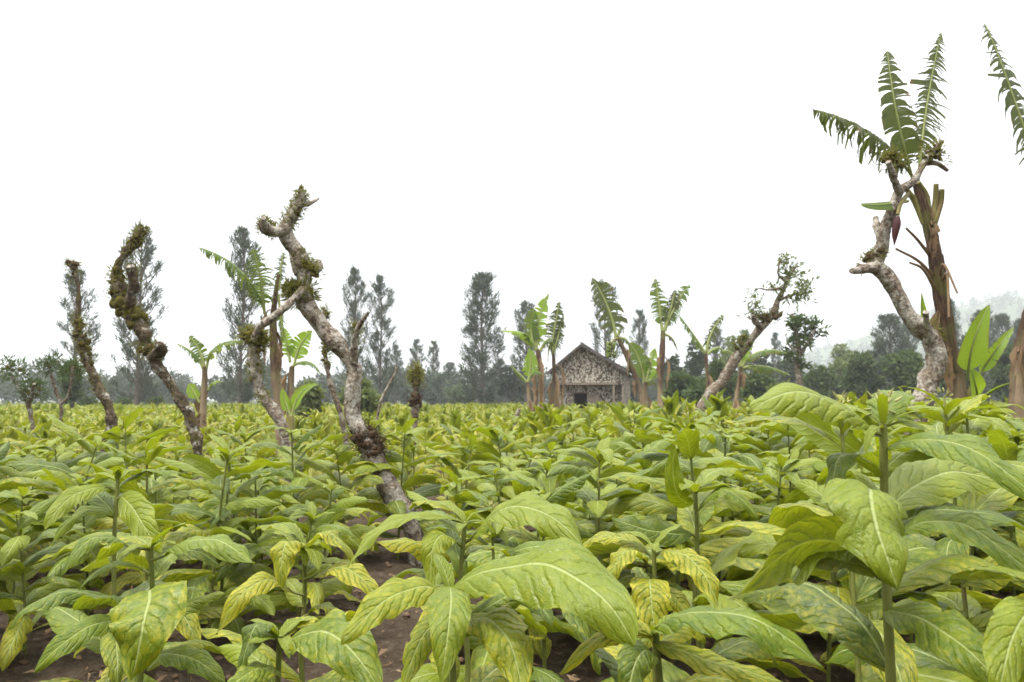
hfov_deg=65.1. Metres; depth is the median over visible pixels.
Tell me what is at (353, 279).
casuarina tree
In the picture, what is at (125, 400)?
shrub
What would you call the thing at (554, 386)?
banana plant
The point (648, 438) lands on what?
tobacco plant
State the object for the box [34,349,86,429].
crooked tree
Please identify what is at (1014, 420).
tobacco plant
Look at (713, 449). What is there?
tobacco plant
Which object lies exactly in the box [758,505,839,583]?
tobacco plant
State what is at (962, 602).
tobacco plant
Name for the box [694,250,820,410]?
crooked tree
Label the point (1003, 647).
tobacco plant
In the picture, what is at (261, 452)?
tobacco plant
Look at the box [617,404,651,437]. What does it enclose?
tobacco plant
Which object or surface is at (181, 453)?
tobacco plant
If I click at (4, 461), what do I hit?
tobacco plant
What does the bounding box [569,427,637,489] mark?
tobacco plant
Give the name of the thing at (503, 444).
tobacco plant
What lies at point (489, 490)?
tobacco plant
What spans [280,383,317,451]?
banana plant
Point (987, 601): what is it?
tobacco plant
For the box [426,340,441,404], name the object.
casuarina tree
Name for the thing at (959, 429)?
tobacco plant
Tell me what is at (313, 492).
tobacco plant
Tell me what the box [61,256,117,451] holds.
crooked tree
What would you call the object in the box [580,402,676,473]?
tobacco plant
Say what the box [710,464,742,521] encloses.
tobacco plant
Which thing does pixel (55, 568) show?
tobacco plant
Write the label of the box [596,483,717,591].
tobacco plant
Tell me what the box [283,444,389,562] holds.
tobacco plant
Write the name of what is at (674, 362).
shrub
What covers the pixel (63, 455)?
tobacco plant
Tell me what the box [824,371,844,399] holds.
shrub
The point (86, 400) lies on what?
shrub
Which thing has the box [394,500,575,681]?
tobacco plant
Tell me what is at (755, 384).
shrub
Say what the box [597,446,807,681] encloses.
tobacco plant
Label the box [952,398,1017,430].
tobacco plant
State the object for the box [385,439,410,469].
tobacco plant
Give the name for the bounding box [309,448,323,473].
tobacco plant
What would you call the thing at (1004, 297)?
hillside woods
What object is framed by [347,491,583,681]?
tobacco plant
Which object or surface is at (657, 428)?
tobacco plant
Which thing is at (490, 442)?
tobacco plant
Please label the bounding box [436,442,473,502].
tobacco plant
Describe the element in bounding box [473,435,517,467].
tobacco plant
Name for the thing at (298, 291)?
crooked tree
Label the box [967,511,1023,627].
tobacco plant
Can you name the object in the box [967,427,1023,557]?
tobacco plant
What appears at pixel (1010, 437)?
tobacco plant
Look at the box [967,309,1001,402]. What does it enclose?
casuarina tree
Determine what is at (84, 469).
tobacco plant
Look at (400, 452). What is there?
tobacco plant
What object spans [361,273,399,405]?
casuarina tree
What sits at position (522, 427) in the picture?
tobacco plant
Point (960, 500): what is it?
tobacco plant
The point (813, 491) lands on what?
tobacco plant
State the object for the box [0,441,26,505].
tobacco plant
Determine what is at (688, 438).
tobacco plant
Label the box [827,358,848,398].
shrub
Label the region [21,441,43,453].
tobacco plant
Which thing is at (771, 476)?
tobacco plant
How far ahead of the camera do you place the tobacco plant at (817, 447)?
8.39 m
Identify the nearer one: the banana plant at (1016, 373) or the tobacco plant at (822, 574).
the tobacco plant at (822, 574)
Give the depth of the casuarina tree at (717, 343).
119.81 m
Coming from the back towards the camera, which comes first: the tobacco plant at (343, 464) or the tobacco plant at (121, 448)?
the tobacco plant at (343, 464)
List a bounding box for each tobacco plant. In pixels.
[0,412,145,611]
[0,440,55,577]
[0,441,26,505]
[0,448,53,510]
[0,451,53,504]
[0,456,26,593]
[0,458,89,601]
[0,486,85,625]
[0,495,86,671]
[0,512,16,613]
[2,437,101,580]
[8,466,191,681]
[9,436,45,454]
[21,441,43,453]
[22,468,124,625]
[33,522,254,681]
[46,476,126,587]
[49,433,83,453]
[51,433,223,681]
[63,436,78,472]
[64,407,203,530]
[70,426,149,514]
[80,478,174,589]
[91,455,213,606]
[100,442,136,469]
[119,444,142,470]
[130,434,300,652]
[150,461,207,531]
[154,446,309,643]
[159,477,195,570]
[161,469,242,543]
[164,451,193,474]
[165,450,186,503]
[172,438,205,460]
[176,450,286,591]
[179,435,211,490]
[181,451,306,623]
[182,449,271,568]
[197,522,378,681]
[203,425,305,542]
[206,466,302,564]
[208,432,244,482]
[212,454,238,473]
[218,608,382,681]
[237,424,366,566]
[237,499,353,639]
[238,440,270,461]
[239,453,257,517]
[250,452,274,459]
[251,434,277,459]
[252,442,352,523]
[267,470,378,602]
[270,451,318,500]
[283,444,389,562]
[300,443,324,477]
[300,457,328,507]
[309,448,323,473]
[318,453,346,507]
[321,441,337,472]
[331,469,363,522]
[333,455,346,487]
[334,438,343,472]
[339,450,356,493]
[340,537,637,681]
[344,431,357,489]
[344,466,373,508]
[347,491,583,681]
[349,418,464,559]
[349,444,361,494]
[349,445,402,526]
[376,466,538,654]
[385,438,449,514]
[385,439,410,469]
[391,445,435,495]
[392,432,417,456]
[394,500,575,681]
[397,435,436,487]
[412,448,429,473]
[414,434,505,535]
[415,439,443,485]
[422,459,476,533]
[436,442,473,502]
[439,467,536,605]
[448,455,468,513]
[453,439,471,482]
[456,466,478,507]
[457,431,479,464]
[457,456,528,508]
[461,422,535,510]
[462,430,533,530]
[463,458,640,645]
[465,473,619,674]
[468,428,573,518]
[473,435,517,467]
[481,438,503,497]
[497,422,518,482]
[501,441,604,503]
[509,431,539,467]
[510,420,534,459]
[515,427,550,461]
[515,437,574,470]
[518,414,607,488]
[521,454,609,566]
[533,430,557,460]
[536,404,560,441]
[539,467,613,567]
[540,499,661,579]
[549,436,650,631]
[555,405,589,449]
[559,606,822,681]
[563,454,603,487]
[564,431,579,446]
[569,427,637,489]
[573,429,600,469]
[575,407,612,449]
[578,460,640,521]
[579,424,609,444]
[579,438,688,582]
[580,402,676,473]
[583,522,733,681]
[586,436,657,515]
[588,444,767,647]
[596,420,678,522]
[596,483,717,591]
[597,408,812,681]
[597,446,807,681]
[604,428,732,531]
[608,425,620,437]
[612,410,752,594]
[612,413,635,432]
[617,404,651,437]
[631,410,651,462]
[646,423,667,434]
[657,423,771,594]
[661,422,700,454]
[664,405,703,449]
[685,443,751,500]
[699,405,728,432]
[699,472,768,580]
[700,391,973,681]
[701,412,753,455]
[703,454,848,645]
[708,429,766,520]
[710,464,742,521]
[711,423,772,502]
[715,428,775,501]
[722,407,766,453]
[722,412,805,501]
[722,478,782,520]
[726,481,760,513]
[728,382,1023,681]
[731,416,813,499]
[734,448,820,521]
[738,468,894,681]
[751,425,852,487]
[756,437,938,598]
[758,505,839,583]
[761,427,853,497]
[771,400,999,619]
[778,575,896,634]
[796,429,852,505]
[810,532,990,667]
[824,386,1023,674]
[858,392,867,405]
[877,463,1013,613]
[878,399,938,457]
[887,418,932,437]
[888,405,1023,630]
[890,386,911,434]
[892,395,991,433]
[921,497,1019,599]
[934,497,1023,633]
[950,428,1023,596]
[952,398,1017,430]
[952,413,1023,582]
[962,565,1023,681]
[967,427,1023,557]
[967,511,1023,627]
[975,418,1009,436]
[981,548,1023,613]
[1001,404,1023,434]
[1002,441,1023,532]
[1004,418,1023,434]
[1013,498,1023,505]
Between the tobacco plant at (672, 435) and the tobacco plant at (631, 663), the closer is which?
the tobacco plant at (631, 663)
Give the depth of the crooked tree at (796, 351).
31.95 m
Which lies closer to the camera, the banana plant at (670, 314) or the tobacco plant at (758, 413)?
the tobacco plant at (758, 413)
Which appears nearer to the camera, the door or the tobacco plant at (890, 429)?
the tobacco plant at (890, 429)
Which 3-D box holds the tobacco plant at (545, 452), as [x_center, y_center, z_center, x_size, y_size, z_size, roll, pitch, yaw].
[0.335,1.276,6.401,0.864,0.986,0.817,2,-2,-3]
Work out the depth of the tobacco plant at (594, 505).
4.17 m
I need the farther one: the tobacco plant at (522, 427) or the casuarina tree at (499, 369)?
the casuarina tree at (499, 369)
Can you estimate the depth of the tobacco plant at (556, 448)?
8.40 m
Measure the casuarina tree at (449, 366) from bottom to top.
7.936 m
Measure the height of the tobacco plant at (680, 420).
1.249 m
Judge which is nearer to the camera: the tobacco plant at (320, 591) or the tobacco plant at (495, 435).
the tobacco plant at (320, 591)
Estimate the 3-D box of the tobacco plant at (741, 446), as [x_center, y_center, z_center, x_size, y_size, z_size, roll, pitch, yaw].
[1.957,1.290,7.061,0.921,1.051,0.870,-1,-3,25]
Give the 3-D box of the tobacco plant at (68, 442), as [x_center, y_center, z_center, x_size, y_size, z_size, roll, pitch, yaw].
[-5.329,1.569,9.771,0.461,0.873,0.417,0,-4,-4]
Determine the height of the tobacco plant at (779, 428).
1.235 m
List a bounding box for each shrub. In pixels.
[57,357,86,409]
[77,395,98,405]
[115,396,132,405]
[144,395,165,405]
[294,378,326,421]
[337,377,381,419]
[442,383,476,404]
[497,362,526,403]
[622,365,641,401]
[663,352,688,383]
[663,368,705,404]
[680,382,705,406]
[683,340,708,381]
[702,357,737,401]
[718,334,742,400]
[733,369,777,401]
[746,348,780,382]
[763,378,789,394]
[774,358,804,382]
[802,362,836,396]
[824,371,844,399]
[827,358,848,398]
[829,343,855,375]
[837,350,888,398]
[867,336,893,389]
[877,346,924,393]
[939,343,968,390]
[958,332,992,385]
[986,341,1013,402]
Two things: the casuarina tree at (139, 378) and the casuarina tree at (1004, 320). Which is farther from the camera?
the casuarina tree at (1004, 320)
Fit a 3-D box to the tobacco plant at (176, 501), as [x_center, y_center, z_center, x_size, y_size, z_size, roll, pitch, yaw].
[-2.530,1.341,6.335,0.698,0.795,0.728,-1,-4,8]
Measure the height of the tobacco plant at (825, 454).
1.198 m
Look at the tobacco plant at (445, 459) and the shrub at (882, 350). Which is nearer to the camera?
the tobacco plant at (445, 459)
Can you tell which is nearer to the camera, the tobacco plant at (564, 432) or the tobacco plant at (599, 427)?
the tobacco plant at (564, 432)
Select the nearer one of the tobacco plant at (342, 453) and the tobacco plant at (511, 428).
the tobacco plant at (342, 453)
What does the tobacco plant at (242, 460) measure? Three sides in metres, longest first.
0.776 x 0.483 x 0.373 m
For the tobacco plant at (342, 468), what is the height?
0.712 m
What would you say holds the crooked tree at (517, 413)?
on the ground
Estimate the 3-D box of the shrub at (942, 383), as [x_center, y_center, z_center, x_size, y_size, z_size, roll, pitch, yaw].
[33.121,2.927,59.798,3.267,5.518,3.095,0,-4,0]
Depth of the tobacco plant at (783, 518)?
2.38 m
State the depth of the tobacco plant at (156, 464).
6.92 m
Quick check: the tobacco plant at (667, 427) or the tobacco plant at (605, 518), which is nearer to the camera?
the tobacco plant at (605, 518)
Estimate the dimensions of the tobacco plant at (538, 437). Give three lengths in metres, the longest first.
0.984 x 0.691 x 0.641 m
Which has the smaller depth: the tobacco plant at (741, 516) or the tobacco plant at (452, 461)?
the tobacco plant at (741, 516)
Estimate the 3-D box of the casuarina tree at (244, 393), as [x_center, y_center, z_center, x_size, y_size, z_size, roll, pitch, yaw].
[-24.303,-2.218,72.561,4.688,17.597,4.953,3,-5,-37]
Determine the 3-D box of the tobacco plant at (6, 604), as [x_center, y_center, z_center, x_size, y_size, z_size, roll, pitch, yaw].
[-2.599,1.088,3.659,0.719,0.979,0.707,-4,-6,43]
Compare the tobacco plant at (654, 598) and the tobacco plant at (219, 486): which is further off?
the tobacco plant at (219, 486)
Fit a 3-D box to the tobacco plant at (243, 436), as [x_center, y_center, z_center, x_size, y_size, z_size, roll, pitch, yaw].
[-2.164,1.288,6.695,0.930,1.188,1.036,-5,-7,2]
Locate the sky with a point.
(553, 147)
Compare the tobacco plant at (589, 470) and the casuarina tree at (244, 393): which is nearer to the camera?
the tobacco plant at (589, 470)
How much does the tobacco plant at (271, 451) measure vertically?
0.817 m
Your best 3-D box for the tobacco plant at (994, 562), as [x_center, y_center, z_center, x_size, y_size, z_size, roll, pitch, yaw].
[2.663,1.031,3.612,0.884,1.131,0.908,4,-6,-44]
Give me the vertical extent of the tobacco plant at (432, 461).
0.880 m
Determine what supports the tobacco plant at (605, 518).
on the ground
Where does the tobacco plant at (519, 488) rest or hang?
on the ground
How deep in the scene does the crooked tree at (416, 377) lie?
13.92 m
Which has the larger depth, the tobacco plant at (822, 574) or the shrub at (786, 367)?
the shrub at (786, 367)
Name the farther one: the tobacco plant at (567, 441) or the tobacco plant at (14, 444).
the tobacco plant at (567, 441)
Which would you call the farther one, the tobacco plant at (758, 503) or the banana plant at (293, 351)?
the banana plant at (293, 351)
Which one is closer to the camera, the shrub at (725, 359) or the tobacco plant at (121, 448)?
the tobacco plant at (121, 448)
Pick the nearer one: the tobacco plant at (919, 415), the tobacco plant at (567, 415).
the tobacco plant at (919, 415)
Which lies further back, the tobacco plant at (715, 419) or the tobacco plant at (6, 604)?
the tobacco plant at (715, 419)
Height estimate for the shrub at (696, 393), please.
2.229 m
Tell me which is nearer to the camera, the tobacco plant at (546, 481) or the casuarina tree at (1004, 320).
the tobacco plant at (546, 481)
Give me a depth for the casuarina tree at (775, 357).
129.85 m
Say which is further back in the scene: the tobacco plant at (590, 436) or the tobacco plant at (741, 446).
the tobacco plant at (590, 436)
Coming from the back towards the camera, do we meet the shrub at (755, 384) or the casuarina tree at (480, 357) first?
the casuarina tree at (480, 357)
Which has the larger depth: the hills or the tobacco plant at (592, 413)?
the hills
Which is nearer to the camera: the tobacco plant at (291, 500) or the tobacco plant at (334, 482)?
the tobacco plant at (291, 500)
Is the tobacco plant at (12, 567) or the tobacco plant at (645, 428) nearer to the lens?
the tobacco plant at (12, 567)
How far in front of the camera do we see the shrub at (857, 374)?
57.63 m
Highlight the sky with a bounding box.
[0,0,1023,399]
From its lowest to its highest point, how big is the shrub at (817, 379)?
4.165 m
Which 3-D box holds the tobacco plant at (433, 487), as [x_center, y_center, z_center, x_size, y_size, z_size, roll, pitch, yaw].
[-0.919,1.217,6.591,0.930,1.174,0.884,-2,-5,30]
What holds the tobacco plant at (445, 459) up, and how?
on the ground
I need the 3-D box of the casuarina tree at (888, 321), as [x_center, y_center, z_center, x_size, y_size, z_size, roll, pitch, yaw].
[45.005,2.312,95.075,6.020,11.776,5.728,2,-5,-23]
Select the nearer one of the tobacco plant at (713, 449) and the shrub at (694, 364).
the tobacco plant at (713, 449)
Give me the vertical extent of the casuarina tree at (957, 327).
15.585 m
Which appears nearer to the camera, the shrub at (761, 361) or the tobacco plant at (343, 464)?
the tobacco plant at (343, 464)
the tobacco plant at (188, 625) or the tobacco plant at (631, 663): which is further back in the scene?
the tobacco plant at (188, 625)
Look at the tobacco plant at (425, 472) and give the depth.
12.13 m
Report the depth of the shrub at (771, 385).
41.95 m
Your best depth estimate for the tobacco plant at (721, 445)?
4.80 m
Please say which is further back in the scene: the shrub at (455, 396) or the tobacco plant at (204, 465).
the shrub at (455, 396)
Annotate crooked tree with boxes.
[0,351,50,429]
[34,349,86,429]
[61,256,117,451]
[103,221,202,499]
[233,302,293,483]
[254,183,423,566]
[318,302,354,489]
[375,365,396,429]
[403,358,426,472]
[514,409,520,425]
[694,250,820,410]
[779,310,831,385]
[849,136,952,434]
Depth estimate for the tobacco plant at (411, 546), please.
4.20 m
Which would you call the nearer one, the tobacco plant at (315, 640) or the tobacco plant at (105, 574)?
the tobacco plant at (315, 640)
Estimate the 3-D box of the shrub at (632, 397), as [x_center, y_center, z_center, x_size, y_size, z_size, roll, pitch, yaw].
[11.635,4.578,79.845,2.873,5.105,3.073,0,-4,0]
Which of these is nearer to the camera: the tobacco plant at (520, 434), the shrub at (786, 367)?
the tobacco plant at (520, 434)
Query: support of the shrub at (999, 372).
on the ground
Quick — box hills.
[748,295,1023,370]
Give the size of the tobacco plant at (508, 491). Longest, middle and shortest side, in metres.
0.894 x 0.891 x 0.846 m
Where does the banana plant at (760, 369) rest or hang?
on the ground
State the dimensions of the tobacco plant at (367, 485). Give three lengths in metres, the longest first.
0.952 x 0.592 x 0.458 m
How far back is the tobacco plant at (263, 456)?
10.23 m
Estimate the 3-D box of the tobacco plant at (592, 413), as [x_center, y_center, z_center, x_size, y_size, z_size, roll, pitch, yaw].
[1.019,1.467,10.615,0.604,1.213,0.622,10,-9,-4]
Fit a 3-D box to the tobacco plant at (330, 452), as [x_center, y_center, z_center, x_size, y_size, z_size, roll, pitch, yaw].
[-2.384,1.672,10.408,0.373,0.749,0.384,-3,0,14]
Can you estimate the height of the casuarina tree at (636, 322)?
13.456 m
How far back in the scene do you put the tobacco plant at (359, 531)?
5.11 m
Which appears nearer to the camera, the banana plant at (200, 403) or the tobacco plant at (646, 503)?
the tobacco plant at (646, 503)
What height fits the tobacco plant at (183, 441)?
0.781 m
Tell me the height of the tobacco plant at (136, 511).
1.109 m
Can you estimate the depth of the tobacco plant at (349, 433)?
10.59 m
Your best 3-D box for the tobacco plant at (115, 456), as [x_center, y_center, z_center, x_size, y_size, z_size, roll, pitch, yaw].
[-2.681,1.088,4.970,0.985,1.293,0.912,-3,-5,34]
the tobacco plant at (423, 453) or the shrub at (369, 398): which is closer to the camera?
the tobacco plant at (423, 453)
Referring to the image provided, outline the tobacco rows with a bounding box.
[0,388,1007,477]
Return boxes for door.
[588,394,598,406]
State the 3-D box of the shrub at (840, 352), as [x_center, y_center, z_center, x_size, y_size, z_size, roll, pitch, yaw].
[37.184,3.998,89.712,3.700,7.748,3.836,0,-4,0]
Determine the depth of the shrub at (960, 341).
90.94 m
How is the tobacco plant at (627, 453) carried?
on the ground
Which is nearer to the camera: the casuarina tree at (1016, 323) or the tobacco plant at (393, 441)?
the tobacco plant at (393, 441)
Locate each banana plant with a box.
[177,335,241,453]
[199,247,286,457]
[280,328,320,422]
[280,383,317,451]
[500,293,556,408]
[510,348,542,411]
[544,302,565,408]
[591,278,646,409]
[628,342,657,408]
[650,279,689,406]
[679,315,726,389]
[722,342,789,415]
[812,33,966,398]
[957,304,1013,408]
[980,24,1023,421]
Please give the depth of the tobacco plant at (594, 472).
5.11 m
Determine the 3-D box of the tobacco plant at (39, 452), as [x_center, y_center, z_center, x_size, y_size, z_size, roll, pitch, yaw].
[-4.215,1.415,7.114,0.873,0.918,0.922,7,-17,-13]
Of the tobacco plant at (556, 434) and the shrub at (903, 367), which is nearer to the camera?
the tobacco plant at (556, 434)
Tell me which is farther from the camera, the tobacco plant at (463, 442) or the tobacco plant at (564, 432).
the tobacco plant at (463, 442)
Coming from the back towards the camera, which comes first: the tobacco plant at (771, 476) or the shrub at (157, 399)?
the shrub at (157, 399)
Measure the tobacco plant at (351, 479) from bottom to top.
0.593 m
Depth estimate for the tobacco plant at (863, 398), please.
9.63 m
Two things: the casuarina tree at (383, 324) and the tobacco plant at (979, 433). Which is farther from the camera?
the casuarina tree at (383, 324)
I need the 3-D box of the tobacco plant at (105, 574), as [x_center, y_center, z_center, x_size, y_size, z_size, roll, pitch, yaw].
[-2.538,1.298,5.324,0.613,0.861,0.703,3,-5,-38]
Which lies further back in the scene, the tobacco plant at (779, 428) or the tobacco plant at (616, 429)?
the tobacco plant at (616, 429)
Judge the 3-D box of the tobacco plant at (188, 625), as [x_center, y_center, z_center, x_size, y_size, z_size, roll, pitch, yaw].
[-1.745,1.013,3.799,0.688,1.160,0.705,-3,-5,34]
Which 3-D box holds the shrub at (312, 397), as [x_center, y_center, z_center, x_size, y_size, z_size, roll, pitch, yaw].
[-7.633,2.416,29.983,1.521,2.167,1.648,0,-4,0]
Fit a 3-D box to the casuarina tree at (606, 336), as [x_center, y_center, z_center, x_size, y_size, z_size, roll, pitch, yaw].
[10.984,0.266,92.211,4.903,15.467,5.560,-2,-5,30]
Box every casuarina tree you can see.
[46,267,106,403]
[104,217,170,406]
[216,222,268,403]
[333,266,371,391]
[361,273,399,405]
[386,345,404,403]
[406,338,425,399]
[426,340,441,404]
[440,362,459,404]
[456,270,506,403]
[491,358,507,404]
[508,297,546,404]
[586,277,626,366]
[629,308,649,402]
[708,328,726,362]
[736,329,752,402]
[769,332,783,378]
[868,312,909,388]
[901,322,921,355]
[939,297,961,397]
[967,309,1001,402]
[988,313,1015,401]
[1013,318,1020,342]
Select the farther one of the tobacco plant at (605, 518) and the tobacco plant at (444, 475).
the tobacco plant at (444, 475)
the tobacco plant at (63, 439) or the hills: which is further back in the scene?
the hills
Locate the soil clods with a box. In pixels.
[0,529,1011,681]
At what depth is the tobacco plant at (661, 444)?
5.09 m
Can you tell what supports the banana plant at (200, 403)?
on the ground
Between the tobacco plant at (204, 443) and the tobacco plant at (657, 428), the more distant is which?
the tobacco plant at (657, 428)
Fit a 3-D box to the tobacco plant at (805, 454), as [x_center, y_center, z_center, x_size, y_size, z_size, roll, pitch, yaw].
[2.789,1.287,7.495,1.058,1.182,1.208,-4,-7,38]
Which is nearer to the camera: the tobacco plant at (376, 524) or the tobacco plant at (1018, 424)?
the tobacco plant at (1018, 424)
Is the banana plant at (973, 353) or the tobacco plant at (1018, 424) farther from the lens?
the banana plant at (973, 353)
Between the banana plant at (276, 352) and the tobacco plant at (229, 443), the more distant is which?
the banana plant at (276, 352)
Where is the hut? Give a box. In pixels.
[546,342,630,409]
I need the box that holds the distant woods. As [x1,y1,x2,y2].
[0,353,999,406]
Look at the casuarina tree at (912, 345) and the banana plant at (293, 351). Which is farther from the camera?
the casuarina tree at (912, 345)
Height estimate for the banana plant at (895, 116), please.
5.716 m
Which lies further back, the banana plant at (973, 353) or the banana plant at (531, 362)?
the banana plant at (531, 362)
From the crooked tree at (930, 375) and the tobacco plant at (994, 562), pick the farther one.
the crooked tree at (930, 375)
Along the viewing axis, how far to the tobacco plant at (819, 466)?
5.94 m
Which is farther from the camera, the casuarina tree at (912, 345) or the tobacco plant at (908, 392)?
the casuarina tree at (912, 345)
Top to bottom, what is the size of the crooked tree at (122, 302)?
3.664 m
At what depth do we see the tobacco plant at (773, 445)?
8.14 m
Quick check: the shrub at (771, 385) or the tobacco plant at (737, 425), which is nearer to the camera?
the tobacco plant at (737, 425)
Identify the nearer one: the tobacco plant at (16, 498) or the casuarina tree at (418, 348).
the tobacco plant at (16, 498)
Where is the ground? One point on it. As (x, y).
(396, 634)
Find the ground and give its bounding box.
[0,400,1017,681]
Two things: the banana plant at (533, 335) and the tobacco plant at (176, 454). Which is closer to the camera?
the tobacco plant at (176, 454)
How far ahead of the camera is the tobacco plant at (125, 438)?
6.47 m
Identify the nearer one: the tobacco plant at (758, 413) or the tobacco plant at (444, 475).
the tobacco plant at (444, 475)
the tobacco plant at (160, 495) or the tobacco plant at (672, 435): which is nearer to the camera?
the tobacco plant at (160, 495)
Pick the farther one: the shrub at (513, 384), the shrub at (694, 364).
the shrub at (513, 384)
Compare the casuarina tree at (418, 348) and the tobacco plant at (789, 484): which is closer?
the tobacco plant at (789, 484)
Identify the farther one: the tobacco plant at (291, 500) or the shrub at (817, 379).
the shrub at (817, 379)
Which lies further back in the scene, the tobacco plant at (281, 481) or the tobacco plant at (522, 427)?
the tobacco plant at (522, 427)
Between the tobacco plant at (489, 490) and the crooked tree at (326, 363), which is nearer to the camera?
the tobacco plant at (489, 490)
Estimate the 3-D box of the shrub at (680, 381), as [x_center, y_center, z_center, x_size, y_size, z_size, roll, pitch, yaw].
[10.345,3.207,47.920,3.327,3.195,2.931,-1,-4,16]
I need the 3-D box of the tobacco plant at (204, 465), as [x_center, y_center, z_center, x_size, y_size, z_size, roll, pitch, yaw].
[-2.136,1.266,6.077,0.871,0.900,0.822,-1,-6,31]
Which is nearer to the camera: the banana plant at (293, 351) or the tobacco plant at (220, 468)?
the tobacco plant at (220, 468)
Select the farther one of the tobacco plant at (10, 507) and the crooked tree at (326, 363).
the crooked tree at (326, 363)
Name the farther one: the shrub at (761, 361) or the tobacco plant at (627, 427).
the shrub at (761, 361)
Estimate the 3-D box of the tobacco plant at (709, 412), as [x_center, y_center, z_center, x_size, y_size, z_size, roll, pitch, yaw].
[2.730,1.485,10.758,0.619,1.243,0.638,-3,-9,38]
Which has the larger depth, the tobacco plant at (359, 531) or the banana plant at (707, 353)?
the banana plant at (707, 353)
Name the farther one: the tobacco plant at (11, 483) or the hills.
the hills
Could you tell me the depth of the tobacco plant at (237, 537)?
5.40 m
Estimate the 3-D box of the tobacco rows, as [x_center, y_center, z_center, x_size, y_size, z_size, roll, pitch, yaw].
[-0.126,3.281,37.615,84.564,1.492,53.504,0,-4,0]
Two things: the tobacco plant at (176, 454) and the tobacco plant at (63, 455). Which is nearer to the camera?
the tobacco plant at (63, 455)
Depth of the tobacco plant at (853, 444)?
4.76 m
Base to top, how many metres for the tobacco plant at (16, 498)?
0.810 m
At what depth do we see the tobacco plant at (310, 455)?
11.02 m
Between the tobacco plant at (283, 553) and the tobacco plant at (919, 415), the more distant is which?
the tobacco plant at (919, 415)
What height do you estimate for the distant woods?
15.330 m
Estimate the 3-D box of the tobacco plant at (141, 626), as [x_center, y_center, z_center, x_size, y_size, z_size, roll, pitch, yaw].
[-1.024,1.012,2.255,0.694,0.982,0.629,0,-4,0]
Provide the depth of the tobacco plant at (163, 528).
5.84 m
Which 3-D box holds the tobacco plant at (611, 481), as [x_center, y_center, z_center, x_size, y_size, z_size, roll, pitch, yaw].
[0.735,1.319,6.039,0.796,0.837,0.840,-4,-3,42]
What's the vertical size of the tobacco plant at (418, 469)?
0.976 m
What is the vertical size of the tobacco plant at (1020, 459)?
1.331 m
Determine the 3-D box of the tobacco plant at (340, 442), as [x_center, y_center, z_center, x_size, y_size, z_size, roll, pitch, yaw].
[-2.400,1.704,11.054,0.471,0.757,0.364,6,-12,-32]
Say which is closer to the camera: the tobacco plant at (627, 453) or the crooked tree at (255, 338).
the tobacco plant at (627, 453)
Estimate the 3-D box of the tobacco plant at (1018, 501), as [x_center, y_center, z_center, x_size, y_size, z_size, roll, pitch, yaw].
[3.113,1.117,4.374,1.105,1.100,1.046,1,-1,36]
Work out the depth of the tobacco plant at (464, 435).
11.35 m
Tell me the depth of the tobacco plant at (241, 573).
4.42 m
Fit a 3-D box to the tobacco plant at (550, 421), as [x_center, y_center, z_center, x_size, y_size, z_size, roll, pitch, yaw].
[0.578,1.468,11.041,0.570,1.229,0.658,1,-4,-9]
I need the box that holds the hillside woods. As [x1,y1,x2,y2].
[748,284,1023,376]
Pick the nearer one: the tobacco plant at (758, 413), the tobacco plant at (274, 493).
the tobacco plant at (274, 493)
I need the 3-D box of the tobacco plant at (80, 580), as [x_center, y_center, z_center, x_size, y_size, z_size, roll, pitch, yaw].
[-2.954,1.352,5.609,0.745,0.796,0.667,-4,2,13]
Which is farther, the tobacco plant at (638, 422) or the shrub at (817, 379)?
the shrub at (817, 379)
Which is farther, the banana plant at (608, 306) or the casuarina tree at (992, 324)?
the casuarina tree at (992, 324)
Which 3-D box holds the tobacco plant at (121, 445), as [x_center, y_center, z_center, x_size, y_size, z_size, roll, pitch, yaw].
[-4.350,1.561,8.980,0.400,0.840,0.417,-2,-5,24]
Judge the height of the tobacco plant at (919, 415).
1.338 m
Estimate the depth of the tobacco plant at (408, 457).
7.78 m
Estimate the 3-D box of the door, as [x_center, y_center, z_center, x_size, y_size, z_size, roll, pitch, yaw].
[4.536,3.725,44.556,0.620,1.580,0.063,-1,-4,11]
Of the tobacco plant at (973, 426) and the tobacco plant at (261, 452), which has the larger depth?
the tobacco plant at (261, 452)
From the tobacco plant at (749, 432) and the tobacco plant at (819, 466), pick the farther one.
the tobacco plant at (749, 432)
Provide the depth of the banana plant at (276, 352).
12.94 m
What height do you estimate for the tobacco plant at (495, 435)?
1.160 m
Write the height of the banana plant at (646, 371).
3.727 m
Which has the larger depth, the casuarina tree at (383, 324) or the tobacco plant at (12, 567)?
the casuarina tree at (383, 324)
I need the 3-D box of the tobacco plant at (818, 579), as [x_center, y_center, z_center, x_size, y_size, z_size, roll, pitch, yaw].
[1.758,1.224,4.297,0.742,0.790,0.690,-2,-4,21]
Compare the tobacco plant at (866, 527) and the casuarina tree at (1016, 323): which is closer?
the tobacco plant at (866, 527)
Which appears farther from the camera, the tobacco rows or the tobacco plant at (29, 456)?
the tobacco rows
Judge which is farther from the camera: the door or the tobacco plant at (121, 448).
the door
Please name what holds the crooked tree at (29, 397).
on the ground
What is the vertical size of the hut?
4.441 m
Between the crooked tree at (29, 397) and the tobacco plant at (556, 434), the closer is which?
the tobacco plant at (556, 434)
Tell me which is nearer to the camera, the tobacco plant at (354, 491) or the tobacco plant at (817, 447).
the tobacco plant at (817, 447)
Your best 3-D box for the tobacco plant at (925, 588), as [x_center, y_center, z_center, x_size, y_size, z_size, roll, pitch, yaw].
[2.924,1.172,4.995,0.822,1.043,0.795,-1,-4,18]

